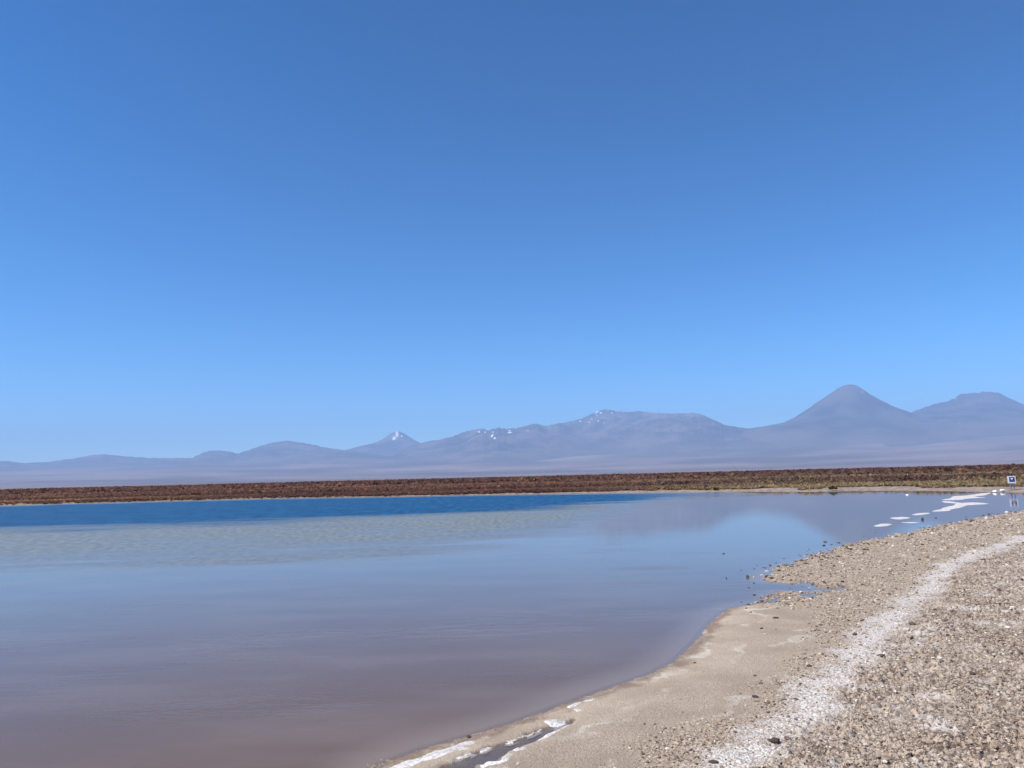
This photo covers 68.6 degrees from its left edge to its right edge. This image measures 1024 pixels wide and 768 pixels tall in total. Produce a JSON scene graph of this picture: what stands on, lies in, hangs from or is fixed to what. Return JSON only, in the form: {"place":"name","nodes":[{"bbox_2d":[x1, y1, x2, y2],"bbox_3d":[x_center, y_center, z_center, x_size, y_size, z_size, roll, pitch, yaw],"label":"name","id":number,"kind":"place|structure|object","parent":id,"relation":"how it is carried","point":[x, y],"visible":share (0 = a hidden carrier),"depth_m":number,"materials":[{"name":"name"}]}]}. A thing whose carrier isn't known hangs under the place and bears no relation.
{"place":"outdoors","nodes":[
{"label":"outdoors","id":0,"kind":"place"},
{"bbox_2d":[0,454,233,469],"bbox_3d":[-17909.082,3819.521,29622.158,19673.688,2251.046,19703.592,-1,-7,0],"label":"hills","id":1,"kind":"structure","parent":0,"point":[103,461],"depth_m":28585.10,"materials":[{"name":"grey stone"}]},
{"bbox_2d":[192,450,237,463],"bbox_3d":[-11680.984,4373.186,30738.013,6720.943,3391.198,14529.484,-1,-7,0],"label":"dome mountain","id":2,"kind":"structure","parent":0,"point":[215,457],"depth_m":28610.42,"materials":[{"name":"grey stone"}]},
{"bbox_2d":[230,441,392,464],"bbox_3d":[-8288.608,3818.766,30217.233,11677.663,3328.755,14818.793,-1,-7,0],"label":"mountain","id":3,"kind":"structure","parent":0,"point":[291,452],"depth_m":27851.84,"materials":[{"name":"grey stone"}]},
{"bbox_2d":[346,431,419,455],"bbox_3d":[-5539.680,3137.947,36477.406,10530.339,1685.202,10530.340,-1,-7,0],"label":"snowy peak","id":4,"kind":"structure","parent":0,"point":[393,443],"depth_m":34777.86,"materials":[{"name":"stone"}]},
{"bbox_2d":[0,490,1023,767],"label":"lagoon water","id":5,"kind":"structure","parent":0,"point":[316,632],"depth_m":15.48,"materials":[{"name":"blue liquid"}]},
{"bbox_2d":[891,517,909,518],"bbox_3d":[19.686,6.817,38.128,1.371,0.050,2.499,-6,-9,36],"label":"salt bar","id":6,"kind":"object","parent":5,"relation":"on","point":[900,517],"visible":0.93,"depth_m":38.06,"materials":[{"name":"white"}]},
{"bbox_2d":[933,501,987,511],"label":"salt bar","id":7,"kind":"object","parent":5,"relation":"on","point":[956,505],"visible":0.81,"depth_m":49.04,"materials":[{"name":"white"}]},
{"bbox_2d":[943,493,989,499],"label":"salt bar","id":8,"kind":"object","parent":5,"relation":"on","point":[964,497],"visible":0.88,"depth_m":60.53,"materials":[{"name":"white"}]},
{"bbox_2d":[0,435,1023,504],"bbox_3d":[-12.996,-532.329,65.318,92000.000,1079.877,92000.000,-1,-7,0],"label":"ground","id":9,"kind":"structure","parent":0,"point":[1005,450],"depth_m":17032.99,"materials":[{"name":"soil"}]},
{"bbox_2d":[0,463,1023,504],"bbox_3d":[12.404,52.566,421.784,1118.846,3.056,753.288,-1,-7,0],"label":"scrub","id":10,"kind":"object","parent":9,"relation":"on","point":[989,475],"visible":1,"depth_m":144.51,"materials":[{"name":"brown plant"}]},
{"bbox_2d":[1007,476,1015,488],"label":"sign","id":11,"kind":"object","parent":9,"relation":"on","point":[1011,479],"visible":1,"depth_m":71.42,"materials":[{"name":"white metal"}]},
{"bbox_2d":[0,0,1023,462],"label":"sky","id":12,"kind":"structure","parent":0,"point":[236,226],"materials":[{"name":"blue"}]},
{"bbox_2d":[392,409,790,462],"bbox_3d":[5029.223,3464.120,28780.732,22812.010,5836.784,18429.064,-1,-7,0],"label":"snowy range","id":13,"kind":"structure","parent":0,"point":[609,431],"depth_m":25453.80,"materials":[{"name":"stone"}]},
{"bbox_2d":[367,511,1023,767],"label":"shore","id":14,"kind":"structure","parent":0,"point":[606,724],"depth_m":8.61,"materials":[{"name":"beige sand"}]},
{"bbox_2d":[390,741,474,767],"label":"salt patch","id":15,"kind":"object","parent":14,"relation":"on","point":[435,754],"visible":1,"depth_m":7.04,"materials":[{"name":"white"}]},
{"bbox_2d":[456,753,476,758],"bbox_3d":[-0.435,3.481,7.012,0.104,0.032,0.276,-7,-9,40],"label":"salt patch","id":16,"kind":"object","parent":14,"relation":"on","point":[468,755],"visible":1,"depth_m":7.02,"materials":[{"name":"white"}]},
{"bbox_2d":[479,747,492,753],"bbox_3d":[-0.252,3.504,7.195,0.098,0.022,0.208,-6,-9,36],"label":"salt patch","id":17,"kind":"object","parent":14,"relation":"on","point":[485,750],"visible":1,"depth_m":7.18,"materials":[{"name":"white"}]},
{"bbox_2d":[475,754,510,767],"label":"salt patch","id":18,"kind":"object","parent":14,"relation":"on","point":[505,758],"visible":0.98,"depth_m":6.76,"materials":[{"name":"white"}]},
{"bbox_2d":[513,746,526,750],"bbox_3d":[0.086,3.468,7.096,0.226,0.056,0.169,2,-8,-24],"label":"salt patch","id":19,"kind":"object","parent":14,"relation":"on","point":[520,748],"visible":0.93,"depth_m":7.08,"materials":[{"name":"white"}]},
{"bbox_2d":[504,729,541,745],"bbox_3d":[0.124,3.532,7.520,0.593,0.027,0.126,5,-10,-44],"label":"salt patch","id":20,"kind":"object","parent":14,"relation":"on","point":[510,742],"visible":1,"depth_m":7.51,"materials":[{"name":"white"}]},
{"bbox_2d":[535,723,573,741],"bbox_3d":[0.463,3.524,7.592,0.150,0.051,0.708,-7,-9,40],"label":"salt patch","id":21,"kind":"object","parent":14,"relation":"on","point":[548,734],"visible":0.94,"depth_m":7.50,"materials":[{"name":"white"}]},
{"bbox_2d":[544,719,569,729],"bbox_3d":[0.449,3.565,7.888,0.318,0.049,0.294,-1,-7,0],"label":"salt patch","id":22,"kind":"object","parent":14,"relation":"on","point":[557,723],"visible":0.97,"depth_m":7.86,"materials":[{"name":"white"}]},
{"bbox_2d":[567,702,580,707],"bbox_3d":[0.711,3.642,8.511,0.160,0.027,0.359,-7,-9,39],"label":"salt patch","id":23,"kind":"object","parent":14,"relation":"on","point":[574,705],"visible":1,"depth_m":8.47,"materials":[{"name":"white"}]},
{"bbox_2d":[708,760,718,763],"bbox_3d":[1.726,3.240,6.433,0.091,0.032,0.064,-5,-8,27],"label":"stone","id":24,"kind":"object","parent":14,"relation":"on","point":[713,761],"visible":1,"depth_m":6.41,"materials":[{"name":"grey stone"}]},
{"bbox_2d":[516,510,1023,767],"bbox_3d":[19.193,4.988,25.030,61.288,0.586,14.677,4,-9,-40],"label":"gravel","id":25,"kind":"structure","parent":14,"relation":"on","point":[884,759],"depth_m":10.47,"materials":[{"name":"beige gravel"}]},
{"bbox_2d":[769,737,779,742],"bbox_3d":[2.382,3.236,6.810,0.090,0.049,0.097,-6,-8,32],"label":"stone","id":26,"kind":"object","parent":14,"relation":"on","point":[774,740],"visible":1,"depth_m":6.79,"materials":[{"name":"grey stone"}]},
{"bbox_2d":[741,384,932,446],"bbox_3d":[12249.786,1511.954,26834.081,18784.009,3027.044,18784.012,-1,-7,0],"label":"volcano","id":27,"kind":"structure","parent":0,"point":[849,414],"depth_m":23958.61},
{"bbox_2d":[882,391,1023,446],"bbox_3d":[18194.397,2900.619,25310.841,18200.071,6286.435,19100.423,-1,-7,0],"label":"crater mountain","id":28,"kind":"structure","parent":0,"point":[968,416],"depth_m":23795.47,"materials":[{"name":"grey stone"}]}
]}

